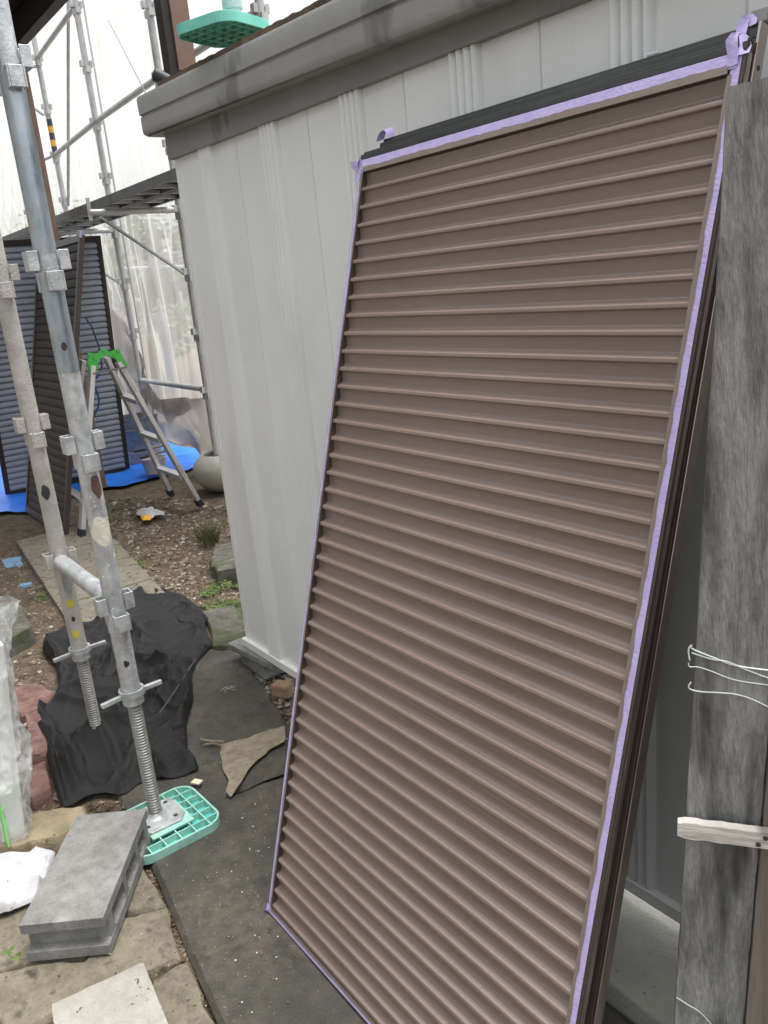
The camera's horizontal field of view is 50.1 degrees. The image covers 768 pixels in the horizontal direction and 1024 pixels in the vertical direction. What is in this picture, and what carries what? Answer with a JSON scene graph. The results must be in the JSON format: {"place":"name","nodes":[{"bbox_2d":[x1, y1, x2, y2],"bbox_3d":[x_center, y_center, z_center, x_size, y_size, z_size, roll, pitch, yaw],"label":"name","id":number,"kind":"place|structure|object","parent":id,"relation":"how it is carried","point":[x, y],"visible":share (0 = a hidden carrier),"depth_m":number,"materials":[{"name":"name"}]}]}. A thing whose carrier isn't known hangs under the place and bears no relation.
{"place":"outdoors","nodes":[
{"label":"outdoors","id":0,"kind":"place"},
{"bbox_2d":[0,547,88,852],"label":"gravel","id":1,"kind":"structure","parent":0,"point":[41,681],"depth_m":3.53,"materials":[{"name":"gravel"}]},
{"bbox_2d":[0,602,35,657],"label":"rock","id":2,"kind":"object","parent":1,"relation":"on","point":[17,636],"visible":1,"depth_m":3.60,"materials":[{"name":"grey stone"}]},
{"bbox_2d":[85,317,102,416],"bbox_3d":[-2.298,-1.092,6.410,0.235,0.834,0.015,-17,19,-34],"label":"cable","id":3,"kind":"object","parent":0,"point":[96,339],"visible":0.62,"depth_m":6.45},
{"bbox_2d":[0,0,299,307],"label":"sky","id":4,"kind":"structure","parent":0,"point":[197,8],"materials":[{"name":"white"}]},
{"bbox_2d":[116,649,289,808],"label":"path","id":5,"kind":"structure","parent":0,"point":[246,699],"depth_m":2.77,"materials":[{"name":"grey concrete"}]},
{"bbox_2d":[190,778,202,784],"bbox_3d":[-0.555,0.801,2.437,0.030,0.004,0.022,2,18,25],"label":"wood chip","id":6,"kind":"object","parent":5,"relation":"on","point":[195,781],"visible":1,"depth_m":2.43,"materials":[{"name":"beige wood"}]},
{"bbox_2d":[200,738,223,742],"bbox_3d":[-0.557,0.739,2.651,0.087,0.011,0.017,0,17,18],"label":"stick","id":7,"kind":"object","parent":5,"relation":"on","point":[211,741],"visible":1,"depth_m":2.64,"materials":[{"name":"brown wood"}]},
{"bbox_2d":[203,743,225,745],"bbox_3d":[-0.540,0.745,2.631,0.080,0.007,0.013,-1,17,16],"label":"reed","id":8,"kind":"object","parent":5,"relation":"on","point":[214,744],"visible":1,"depth_m":2.63,"materials":[{"name":"brown plant"}]},
{"bbox_2d":[161,664,320,1015],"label":"leaf litter","id":9,"kind":"object","parent":5,"relation":"on","point":[236,863],"visible":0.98,"depth_m":2.00,"materials":[{"name":"brown plant"}]},
{"bbox_2d":[220,726,284,796],"bbox_3d":[-0.388,0.758,2.524,0.218,0.013,0.325,-9,16,-13],"label":"burlap scrap","id":10,"kind":"object","parent":5,"relation":"on","point":[249,751],"visible":1,"depth_m":2.57,"materials":[{"name":"beige fabric"}]},
{"bbox_2d":[250,0,269,20],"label":"scaffold pole","id":11,"kind":"object","parent":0,"point":[259,8],"visible":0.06,"depth_m":4.28,"materials":[{"name":"silver metal"}]},
{"bbox_2d":[229,652,295,721],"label":"gravel","id":12,"kind":"structure","parent":0,"point":[280,700],"depth_m":2.98,"materials":[{"name":"gravel"}]},
{"bbox_2d":[271,680,293,698],"bbox_3d":[-0.361,0.632,2.930,0.070,0.050,0.050,2,18,24],"label":"rock","id":13,"kind":"object","parent":12,"relation":"on","point":[282,689],"visible":1,"depth_m":2.91,"materials":[{"name":"brown stone"}]},
{"bbox_2d":[0,304,679,1023],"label":"ground","id":14,"kind":"structure","parent":0,"point":[14,526],"depth_m":4.62,"materials":[{"name":"brown soil"}]},
{"bbox_2d":[1,556,22,567],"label":"blue scrap","id":15,"kind":"object","parent":14,"relation":"on","point":[8,563],"visible":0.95,"depth_m":4.82,"materials":[{"name":"blue plastic"}]},
{"bbox_2d":[0,641,24,846],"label":"wrapped post","id":16,"kind":"object","parent":14,"relation":"on","point":[12,825],"visible":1,"depth_m":2.21,"materials":[{"name":"white plastic"}]},
{"bbox_2d":[0,833,32,852],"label":"rock","id":17,"kind":"object","parent":14,"relation":"on","point":[21,843],"visible":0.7,"depth_m":2.22,"materials":[{"name":"yellow stone"}]},
{"bbox_2d":[19,582,31,588],"bbox_3d":[-1.927,0.398,4.425,0.081,0.024,0.060,-11,17,-19],"label":"blue scrap","id":18,"kind":"object","parent":14,"relation":"on","point":[25,585],"visible":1,"depth_m":4.41,"materials":[{"name":"blue plastic"}]},
{"bbox_2d":[11,683,53,724],"bbox_3d":[-1.312,0.708,3.070,0.161,0.051,0.270,-12,17,-20],"label":"brick","id":19,"kind":"object","parent":14,"relation":"on","point":[25,698],"visible":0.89,"depth_m":3.05,"materials":[{"name":"pink brick"}]},
{"bbox_2d":[26,711,48,765],"bbox_3d":[-1.171,0.765,2.805,0.099,0.062,0.340,-14,18,-27],"label":"brick","id":20,"kind":"object","parent":14,"relation":"on","point":[37,743],"visible":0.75,"depth_m":2.73,"materials":[{"name":"brick"}]},
{"bbox_2d":[23,761,54,810],"bbox_3d":[-1.065,0.838,2.525,0.084,0.058,0.203,-14,18,-26],"label":"brick","id":21,"kind":"object","parent":14,"relation":"on","point":[38,789],"visible":1,"depth_m":2.48,"materials":[{"name":"pink brick"}]},
{"bbox_2d":[36,584,47,602],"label":"weeds","id":22,"kind":"object","parent":14,"relation":"on","point":[39,600],"visible":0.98,"depth_m":4.21,"materials":[{"name":"green plant"}]},
{"bbox_2d":[0,903,89,973],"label":"flagstone","id":23,"kind":"object","parent":14,"relation":"on","point":[14,937],"visible":0.27,"depth_m":1.89,"materials":[{"name":"stone"}]},
{"bbox_2d":[2,946,20,960],"bbox_3d":[-0.825,0.994,1.829,0.056,0.023,0.026,7,20,38],"label":"clover sprig","id":24,"kind":"object","parent":23,"relation":"on","point":[9,953],"visible":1,"depth_m":1.83,"materials":[{"name":"green plant"}]},
{"bbox_2d":[0,846,54,912],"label":"white cloth","id":25,"kind":"object","parent":23,"relation":"on","point":[23,874],"visible":0.99,"depth_m":2.09,"materials":[{"name":"white fabric"}]},
{"bbox_2d":[19,809,151,961],"bbox_3d":[-0.709,0.891,1.997,0.185,0.098,0.385,-6,16,0],"label":"concrete block","id":26,"kind":"object","parent":23,"relation":"on","point":[79,904],"depth_m":1.91,"materials":[{"name":"grey concrete"}]},
{"bbox_2d":[25,230,84,534],"bbox_3d":[-2.204,-0.850,5.455,0.478,1.832,0.969,-17,19,-34],"label":"louvred door","id":27,"kind":"structure","parent":14,"relation":"on","point":[47,388],"depth_m":5.37,"materials":[{"name":"black metal"}]},
{"bbox_2d":[25,806,86,850],"bbox_3d":[-0.931,0.891,2.319,0.197,0.046,0.164,-8,16,-9],"label":"flat stone","id":28,"kind":"object","parent":14,"relation":"on","point":[42,826],"visible":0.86,"depth_m":2.30,"materials":[{"name":"beige stone"}]},
{"bbox_2d":[8,0,106,487],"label":"post","id":29,"kind":"object","parent":14,"relation":"on","point":[31,19],"visible":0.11,"depth_m":5.40,"materials":[{"name":"metal"}]},
{"bbox_2d":[16,524,112,563],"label":"paving slab","id":30,"kind":"structure","parent":14,"relation":"on","point":[33,547],"depth_m":5.05,"materials":[{"name":"beige concrete"}]},
{"bbox_2d":[8,211,144,316],"bbox_3d":[-4.818,-3.580,13.672,2.306,2.992,2.189,-17,19,-34],"label":"garden shrub","id":31,"kind":"object","parent":14,"relation":"on","point":[107,244],"visible":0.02,"depth_m":13.38,"materials":[{"name":"green plant"}]},
{"bbox_2d":[28,538,130,582],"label":"paving slab","id":32,"kind":"structure","parent":14,"relation":"on","point":[86,558],"depth_m":4.67,"materials":[{"name":"beige concrete"}]},
{"bbox_2d":[0,908,180,1023],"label":"flagstone","id":33,"kind":"object","parent":14,"relation":"on","point":[28,1003],"visible":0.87,"depth_m":1.79,"materials":[{"name":"stone"}]},
{"bbox_2d":[52,963,167,1023],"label":"concrete slab","id":34,"kind":"object","parent":33,"relation":"on","point":[128,996],"depth_m":1.66,"materials":[{"name":"beige concrete"}]},
{"bbox_2d":[42,557,150,610],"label":"paving slab","id":35,"kind":"structure","parent":14,"relation":"on","point":[131,571],"depth_m":4.30,"materials":[{"name":"beige concrete"}]},
{"bbox_2d":[0,441,199,511],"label":"tarpaulin","id":36,"kind":"object","parent":14,"relation":"on","point":[187,457],"visible":0.18,"depth_m":6.73,"materials":[{"name":"blue plastic"}]},
{"bbox_2d":[31,36,72,236],"bbox_3d":[-3.107,-3.090,7.940,0.093,4.900,0.093,-17,19,-34],"label":"scaffold pole","id":37,"kind":"object","parent":36,"relation":"on","point":[46,107],"visible":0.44,"depth_m":7.76,"materials":[{"name":"silver metal"}]},
{"bbox_2d":[33,64,44,115],"bbox_3d":[-3.447,-3.907,7.504,0.580,0.515,0.040,-17,19,-34],"label":"platform bracket","id":38,"kind":"object","parent":37,"relation":"attached to","point":[38,111],"visible":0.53,"depth_m":7.68,"materials":[{"name":"silver metal"}]},
{"bbox_2d":[0,236,129,494],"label":"louvred door","id":39,"kind":"structure","parent":36,"relation":"on","point":[108,417],"depth_m":6.41,"materials":[{"name":"grey metal"}]},
{"bbox_2d":[123,412,161,463],"bbox_3d":[-2.178,-0.662,7.321,0.388,0.405,0.388,-4,16,4],"label":"ash can","id":40,"kind":"object","parent":36,"relation":"on","point":[134,440],"visible":0.37,"depth_m":7.17,"materials":[{"name":"metal"}]},
{"bbox_2d":[140,454,166,474],"bbox_3d":[-1.867,-0.383,6.679,0.216,0.128,0.216,-17,19,-34],"label":"bucket","id":41,"kind":"object","parent":36,"relation":"on","point":[148,465],"visible":0.7,"depth_m":6.62,"materials":[{"name":"plastic"}]},
{"bbox_2d":[134,444,162,452],"bbox_3d":[-1.896,-0.514,6.629,0.240,0.035,0.035,-11,17,-18],"label":"paint brush","id":42,"kind":"object","parent":41,"relation":"on","point":[144,449],"visible":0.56,"depth_m":6.61,"materials":[{"name":"black plastic"}]},
{"bbox_2d":[140,450,165,459],"bbox_3d":[-1.855,-0.470,6.644,0.240,0.057,0.035,-11,17,-18],"label":"paint brush","id":43,"kind":"object","parent":41,"relation":"on","point":[147,456],"visible":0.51,"depth_m":6.63,"materials":[{"name":"black plastic"}]},
{"bbox_2d":[3,834,204,1014],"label":"leaf litter","id":44,"kind":"object","parent":14,"relation":"on","point":[202,995],"visible":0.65,"depth_m":1.78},
{"bbox_2d":[68,0,147,416],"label":"scaffold pole","id":45,"kind":"object","parent":14,"relation":"on","point":[85,63],"visible":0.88,"depth_m":6.68,"materials":[{"name":"grey metal"}]},
{"bbox_2d":[36,8,74,65],"bbox_3d":[-2.797,-4.042,6.995,0.043,0.096,1.476,-15,19,-30],"label":"scaffold ledger","id":46,"kind":"object","parent":45,"relation":"attached to","point":[56,31],"visible":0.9,"depth_m":6.97,"materials":[{"name":"silver metal"}]},
{"bbox_2d":[54,123,94,161],"bbox_3d":[-2.722,-3.248,7.224,0.043,0.096,1.476,-15,19,-30],"label":"scaffold ledger","id":47,"kind":"object","parent":45,"relation":"attached to","point":[74,138],"visible":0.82,"depth_m":7.22,"materials":[{"name":"silver metal"}]},
{"bbox_2d":[67,0,69,205],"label":"tie rod","id":48,"kind":"object","parent":47,"relation":"attached to","point":[68,111],"visible":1,"depth_m":7.22,"materials":[{"name":"grey metal"}]},
{"bbox_2d":[58,228,118,282],"bbox_3d":[-2.482,-2.099,6.678,0.600,0.515,0.040,-17,19,-34],"label":"platform bracket","id":49,"kind":"object","parent":45,"relation":"attached to","point":[87,231],"visible":0.46,"depth_m":6.68,"materials":[{"name":"grey metal"}]},
{"bbox_2d":[82,0,153,414],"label":"scaffold pole","id":50,"kind":"object","parent":45,"relation":"attached to","point":[87,28],"visible":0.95,"depth_m":6.69,"materials":[{"name":"grey metal"}]},
{"bbox_2d":[94,78,154,130],"bbox_3d":[-1.894,-2.977,6.012,0.043,0.096,1.392,-16,19,-32],"label":"scaffold ledger","id":51,"kind":"object","parent":45,"relation":"attached to","point":[136,92],"visible":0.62,"depth_m":5.99,"materials":[{"name":"silver metal"}]},
{"bbox_2d":[110,308,211,454],"bbox_3d":[-1.919,-1.120,6.964,0.137,1.243,1.916,-17,19,-34],"label":"sheet","id":52,"kind":"object","parent":45,"relation":"attached to","point":[182,420],"visible":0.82,"depth_m":6.87,"materials":[{"name":"white plastic"}]},
{"bbox_2d":[139,378,204,399],"bbox_3d":[-1.705,-0.997,6.583,0.043,0.096,1.392,-16,19,-32],"label":"scaffold ledger","id":53,"kind":"object","parent":45,"relation":"attached to","point":[143,381],"visible":0.92,"depth_m":6.56,"materials":[{"name":"silver metal"}]},
{"bbox_2d":[59,579,164,621],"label":"paving slab","id":54,"kind":"structure","parent":14,"relation":"on","point":[87,610],"depth_m":4.00,"materials":[{"name":"beige stone"}]},
{"bbox_2d":[103,235,125,315],"bbox_3d":[-4.317,-2.732,11.507,1.999,2.475,1.983,-17,19,-34],"label":"garden shrub","id":55,"kind":"object","parent":14,"relation":"on","point":[110,239],"visible":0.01,"depth_m":11.56,"materials":[{"name":"green plant"}]},
{"bbox_2d":[37,586,211,805],"bbox_3d":[-1.017,0.540,3.288,0.702,0.136,1.867,-11,17,-18],"label":"black cloth","id":56,"kind":"object","parent":14,"relation":"on","point":[171,640],"visible":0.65,"depth_m":2.90,"materials":[{"name":"black fabric"}]},
{"bbox_2d":[53,640,105,728],"bbox_3d":[-0.941,0.586,2.625,0.163,0.342,0.066,-31,30,-57],"label":"screw jack","id":57,"kind":"object","parent":56,"relation":"on","point":[81,657],"visible":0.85,"depth_m":2.60,"materials":[{"name":"metal"}]},
{"bbox_2d":[0,231,86,649],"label":"scaffold pole","id":58,"kind":"object","parent":57,"relation":"on","point":[30,423],"visible":0.91,"depth_m":2.38,"materials":[{"name":"grey metal"}]},
{"bbox_2d":[159,659,195,713],"bbox_3d":[-0.741,0.625,2.981,0.012,0.029,0.451,-4,16,4],"label":"metal rod","id":59,"kind":"object","parent":56,"relation":"on","point":[176,688],"visible":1,"depth_m":2.91,"materials":[{"name":"grey metal"}]},
{"bbox_2d":[106,495,145,522],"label":"weeds","id":60,"kind":"object","parent":14,"relation":"on","point":[122,505],"visible":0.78,"depth_m":5.83,"materials":[{"name":"green plant"}]},
{"bbox_2d":[73,200,189,398],"bbox_3d":[-2.916,-2.492,10.030,1.676,2.572,1.651,-4,16,5],"label":"sheet","id":61,"kind":"object","parent":14,"relation":"on","point":[157,389],"visible":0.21,"depth_m":10.01,"materials":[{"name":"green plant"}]},
{"bbox_2d":[71,349,203,536],"bbox_3d":[-1.774,-0.518,5.428,0.853,1.129,0.574,-17,19,-34],"label":"stepladder","id":62,"kind":"object","parent":14,"relation":"on","point":[136,398],"visible":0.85,"depth_m":5.35,"materials":[{"name":"metal"}]},
{"bbox_2d":[129,549,148,565],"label":"weeds","id":63,"kind":"object","parent":14,"relation":"on","point":[138,559],"visible":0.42,"depth_m":4.64,"materials":[{"name":"green plant"}]},
{"bbox_2d":[78,801,212,1017],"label":"gravel","id":64,"kind":"structure","parent":14,"relation":"on","point":[146,871],"depth_m":2.10,"materials":[{"name":"gravel"}]},
{"bbox_2d":[124,865,167,917],"bbox_3d":[-0.657,0.952,2.057,0.156,0.053,0.285,-14,18,-29],"label":"flagstone","id":65,"kind":"object","parent":14,"relation":"on","point":[139,903],"visible":0.32,"depth_m":1.99,"materials":[{"name":"stone"}]},
{"bbox_2d":[108,249,185,322],"bbox_3d":[-2.622,-2.438,8.997,0.040,0.738,2.377,-17,19,-34],"label":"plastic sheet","id":66,"kind":"object","parent":14,"relation":"on","point":[148,267],"visible":0.41,"depth_m":8.76,"materials":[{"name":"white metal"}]},
{"bbox_2d":[70,497,241,612],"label":"gravel","id":67,"kind":"structure","parent":14,"relation":"on","point":[166,559],"depth_m":5.06,"materials":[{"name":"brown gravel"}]},
{"bbox_2d":[136,507,163,519],"bbox_3d":[-1.574,-0.005,5.529,0.166,0.030,0.368,-13,18,-24],"label":"work glove","id":68,"kind":"object","parent":67,"relation":"on","point":[148,513],"visible":1,"depth_m":5.49,"materials":[{"name":"white fabric"}]},
{"bbox_2d":[0,0,316,413],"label":"scaffold sheet","id":69,"kind":"object","parent":14,"relation":"on","point":[174,328],"visible":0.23,"depth_m":7.09,"materials":[{"name":"white fabric"}]},
{"bbox_2d":[155,313,174,394],"bbox_3d":[-2.433,-1.770,9.189,0.060,0.900,0.120,-17,19,-34],"label":"garden post","id":70,"kind":"object","parent":14,"relation":"on","point":[163,338],"visible":0.64,"depth_m":9.14,"materials":[{"name":"white fabric"}]},
{"bbox_2d":[153,0,195,74],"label":"steel post","id":71,"kind":"object","parent":14,"relation":"on","point":[177,54],"depth_m":4.66,"materials":[{"name":"brown metal"}]},
{"bbox_2d":[167,253,188,300],"bbox_3d":[-1.816,-2.482,9.589,1.266,2.596,2.129,-7,16,-5],"label":"garden shrub","id":72,"kind":"object","parent":14,"relation":"on","point":[173,281],"visible":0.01,"depth_m":9.05,"materials":[{"name":"green plant"}]},
{"bbox_2d":[140,0,218,454],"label":"scaffold pole","id":73,"kind":"object","parent":14,"relation":"on","point":[147,6],"visible":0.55,"depth_m":5.73,"materials":[{"name":"grey metal"}]},
{"bbox_2d":[108,20,145,92],"bbox_3d":[-1.710,-3.028,5.466,0.008,0.558,0.450,-17,19,-34],"label":"rope","id":74,"kind":"object","parent":73,"relation":"attached to","point":[126,55],"visible":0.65,"depth_m":5.46,"materials":[{"name":"grey"}]},
{"bbox_2d":[85,198,183,273],"bbox_3d":[-1.654,-1.843,5.514,0.600,0.515,0.040,-17,19,-34],"label":"platform bracket","id":75,"kind":"object","parent":73,"relation":"attached to","point":[119,211],"visible":1,"depth_m":5.46,"materials":[{"name":"grey metal"}]},
{"bbox_2d":[2,168,179,239],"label":"scaffold platform","id":76,"kind":"structure","parent":75,"relation":"on","point":[158,190],"depth_m":5.42,"materials":[{"name":"grey metal"}]},
{"bbox_2d":[162,11,255,70],"bbox_3d":[-1.063,-2.727,4.868,0.043,0.096,1.361,-16,19,-33],"label":"scaffold ledger","id":77,"kind":"object","parent":73,"relation":"attached to","point":[199,49],"visible":0.17,"depth_m":4.87,"materials":[{"name":"silver metal"}]},
{"bbox_2d":[175,292,191,343],"bbox_3d":[-1.642,-1.753,8.870,0.965,1.571,1.423,-5,16,3],"label":"garden shrub","id":78,"kind":"object","parent":14,"relation":"on","point":[176,308],"visible":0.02,"depth_m":8.32,"materials":[{"name":"green plant"}]},
{"bbox_2d":[152,964,214,1023],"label":"flagstone","id":79,"kind":"object","parent":14,"relation":"on","point":[171,995],"visible":0.86,"depth_m":1.70,"materials":[{"name":"stone"}]},
{"bbox_2d":[187,518,227,546],"bbox_3d":[-1.015,0.109,4.776,0.273,0.144,0.254,1,17,23],"label":"grass tuft","id":80,"kind":"object","parent":14,"relation":"on","point":[208,537],"visible":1,"depth_m":4.76,"materials":[{"name":"green plant"}]},
{"bbox_2d":[193,450,223,491],"bbox_3d":[-1.168,-0.313,6.061,0.480,0.268,0.480,-17,19,-34],"label":"plant pot","id":81,"kind":"object","parent":14,"relation":"on","point":[207,474],"visible":0.41,"depth_m":5.88,"materials":[{"name":"ceramic"}]},
{"bbox_2d":[196,580,240,610],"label":"weeds","id":82,"kind":"object","parent":14,"relation":"on","point":[228,583],"visible":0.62,"depth_m":3.90,"materials":[{"name":"green plant"}]},
{"bbox_2d":[209,542,237,585],"bbox_3d":[-0.821,0.246,4.405,0.242,0.109,0.657,-10,17,-15],"label":"rock","id":83,"kind":"object","parent":14,"relation":"on","point":[222,565],"visible":0.5,"depth_m":4.22,"materials":[{"name":"grey stone"}]},
{"bbox_2d":[202,605,245,650],"bbox_3d":[-0.673,0.500,3.573,0.195,0.055,0.449,-10,17,-16],"label":"rock","id":84,"kind":"object","parent":14,"relation":"on","point":[225,624],"visible":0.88,"depth_m":3.54,"materials":[{"name":"grey stone"}]},
{"bbox_2d":[228,636,277,669],"bbox_3d":[-0.475,0.536,3.148,0.100,0.028,0.300,-19,21,-39],"label":"concrete plate","id":85,"kind":"object","parent":14,"relation":"on","point":[235,646],"visible":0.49,"depth_m":3.13,"materials":[{"name":"grey concrete"}]},
{"bbox_2d":[137,0,767,922],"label":"storage shed","id":86,"kind":"structure","parent":14,"relation":"on","point":[271,136],"depth_m":2.12,"materials":[{"name":"metal"}]},
{"bbox_2d":[152,68,169,82],"bbox_3d":[-0.732,-1.474,2.821,0.125,0.094,0.044,-11,17,-18],"label":"black pipe","id":87,"kind":"object","parent":86,"relation":"on","point":[158,75],"visible":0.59,"depth_m":2.79,"materials":[{"name":"metal"}]},
{"bbox_2d":[157,0,331,85],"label":"plywood strip","id":88,"kind":"object","parent":86,"relation":"on","point":[293,16],"visible":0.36,"depth_m":2.07,"materials":[{"name":"brown wood"}]},
{"bbox_2d":[176,10,269,47],"bbox_3d":[-0.434,-1.305,2.223,0.210,0.026,0.200,5,19,33],"label":"jack pad","id":89,"kind":"object","parent":88,"relation":"on","point":[220,29],"visible":0.87,"depth_m":2.19,"materials":[{"name":"teal plastic"}]},
{"bbox_2d":[222,0,242,10],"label":"scaffold pole","id":90,"kind":"object","parent":89,"relation":"on","point":[237,5],"visible":0.2,"depth_m":2.20,"materials":[{"name":"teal metal"}]},
{"bbox_2d":[605,889,679,1023],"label":"foundation slab","id":91,"kind":"structure","parent":14,"relation":"on","point":[642,982],"depth_m":1.64,"materials":[{"name":"concrete"}]},
{"bbox_2d":[674,77,767,1023],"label":"board fence","id":92,"kind":"object","parent":14,"relation":"on","point":[722,964],"visible":1,"depth_m":1.03,"materials":[{"name":"grey wood"}]},
{"bbox_2d":[676,997,710,1023],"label":"wire","id":93,"kind":"object","parent":92,"relation":"attached to","point":[693,1008],"visible":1,"depth_m":1.20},
{"bbox_2d":[688,644,767,670],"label":"wire","id":94,"kind":"object","parent":92,"relation":"attached to","point":[690,646],"visible":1,"depth_m":1.04,"materials":[{"name":"silver metal"}]},
{"bbox_2d":[688,682,767,706],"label":"wire","id":95,"kind":"object","parent":92,"relation":"attached to","point":[725,693],"visible":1,"depth_m":1.05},
{"bbox_2d":[688,663,767,685],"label":"wire","id":96,"kind":"object","parent":92,"relation":"attached to","point":[725,676],"visible":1,"depth_m":1.04,"materials":[{"name":"silver metal"}]},
{"bbox_2d":[691,652,767,678],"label":"wire","id":97,"kind":"object","parent":92,"relation":"attached to","point":[730,663],"visible":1,"depth_m":1.04,"materials":[{"name":"silver metal"}]},
{"bbox_2d":[150,777,629,1023],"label":"path","id":98,"kind":"structure","parent":0,"point":[195,866],"depth_m":1.88,"materials":[{"name":"grey concrete"}]},
{"bbox_2d":[128,786,219,864],"bbox_3d":[-0.600,0.853,2.253,0.255,0.027,0.241,-17,19,-34],"label":"jack pad","id":99,"kind":"object","parent":98,"relation":"on","point":[192,825],"visible":0.59,"depth_m":2.22,"materials":[{"name":"teal plastic"}]},
{"bbox_2d":[100,679,184,833],"bbox_3d":[-0.642,0.651,2.203,0.170,0.392,0.128,-17,19,-34],"label":"screw jack","id":100,"kind":"object","parent":99,"relation":"on","point":[165,813],"visible":0.97,"depth_m":2.20,"materials":[{"name":"metal"}]},
{"bbox_2d":[0,0,140,692],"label":"scaffold pole","id":101,"kind":"object","parent":100,"relation":"on","point":[47,260],"visible":0.99,"depth_m":1.89,"materials":[{"name":"grey metal"}]},
{"bbox_2d":[53,555,109,632],"bbox_3d":[-0.838,0.218,2.301,0.049,0.116,0.467,-17,19,-34],"label":"scaffold ledger","id":102,"kind":"object","parent":101,"relation":"attached to","point":[79,576],"visible":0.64,"depth_m":2.28,"materials":[{"name":"silver metal"}]},
{"bbox_2d":[124,738,298,1015],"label":"paint flakes","id":103,"kind":"object","parent":98,"relation":"on","point":[242,892],"visible":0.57,"depth_m":1.99,"materials":[{"name":"white paint"}]},
{"bbox_2d":[264,32,753,1023],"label":"shutter panel","id":104,"kind":"object","parent":98,"relation":"on","point":[526,306],"visible":1,"depth_m":1.38,"materials":[{"name":"brown paint"}]},
{"bbox_2d":[376,6,767,1023],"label":"shutter panel","id":105,"kind":"object","parent":98,"relation":"on","point":[754,24],"visible":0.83,"depth_m":1.17,"materials":[{"name":"brown metal"}]}
]}

